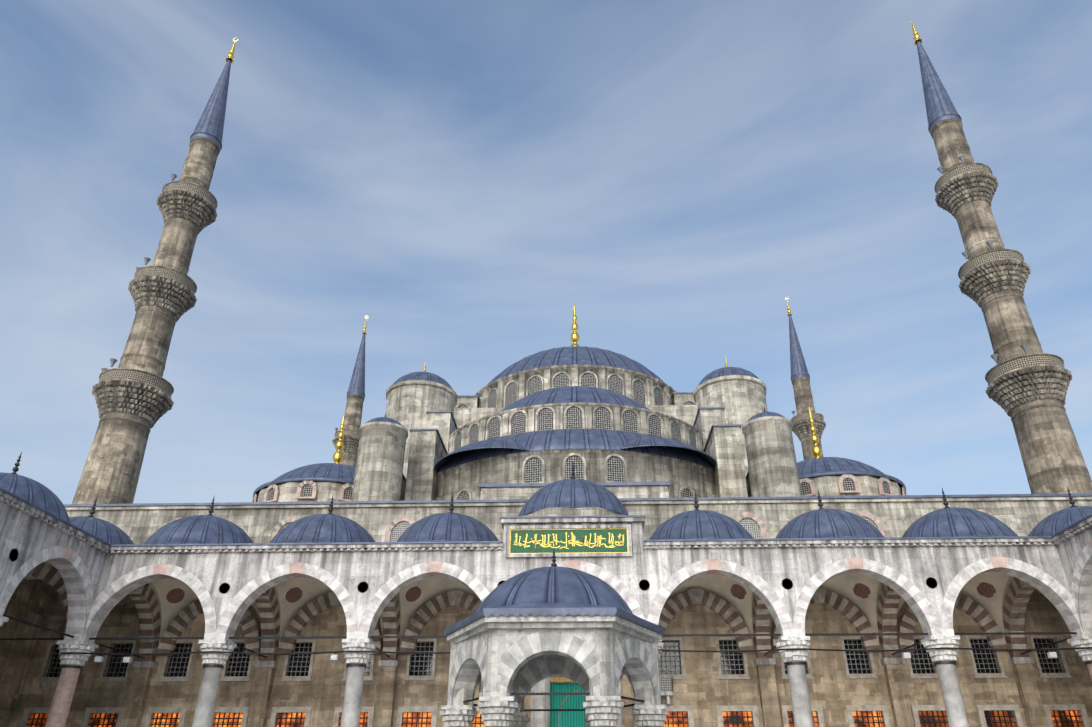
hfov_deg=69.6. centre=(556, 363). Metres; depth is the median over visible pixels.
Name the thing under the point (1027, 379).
minaret
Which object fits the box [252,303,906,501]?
mosque prayer hall
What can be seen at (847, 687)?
mosque facade wall
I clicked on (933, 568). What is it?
portico
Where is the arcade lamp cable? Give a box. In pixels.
[60,647,1091,662]
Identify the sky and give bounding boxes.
[0,0,1091,503]
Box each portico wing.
[0,452,110,726]
[1051,514,1091,634]
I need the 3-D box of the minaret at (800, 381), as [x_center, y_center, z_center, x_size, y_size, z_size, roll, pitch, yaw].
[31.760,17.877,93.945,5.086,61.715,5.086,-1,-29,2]
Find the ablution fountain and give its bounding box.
[440,550,667,726]
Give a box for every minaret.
[72,38,237,503]
[332,315,367,466]
[785,297,825,459]
[908,19,1091,493]
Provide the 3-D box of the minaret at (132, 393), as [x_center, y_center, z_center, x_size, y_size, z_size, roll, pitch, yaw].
[-28.783,-2.132,55.835,5.086,61.715,5.086,-1,-29,2]
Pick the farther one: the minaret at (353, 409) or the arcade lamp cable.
the minaret at (353, 409)
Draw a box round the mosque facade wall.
[9,493,1091,726]
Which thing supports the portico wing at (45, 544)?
on the courtyard ground
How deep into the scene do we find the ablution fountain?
15.51 m
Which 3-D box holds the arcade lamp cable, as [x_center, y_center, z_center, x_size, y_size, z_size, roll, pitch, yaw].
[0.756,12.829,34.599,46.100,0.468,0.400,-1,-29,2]
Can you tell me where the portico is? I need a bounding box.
[45,464,1091,726]
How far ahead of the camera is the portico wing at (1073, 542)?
34.70 m
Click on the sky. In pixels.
(456, 177)

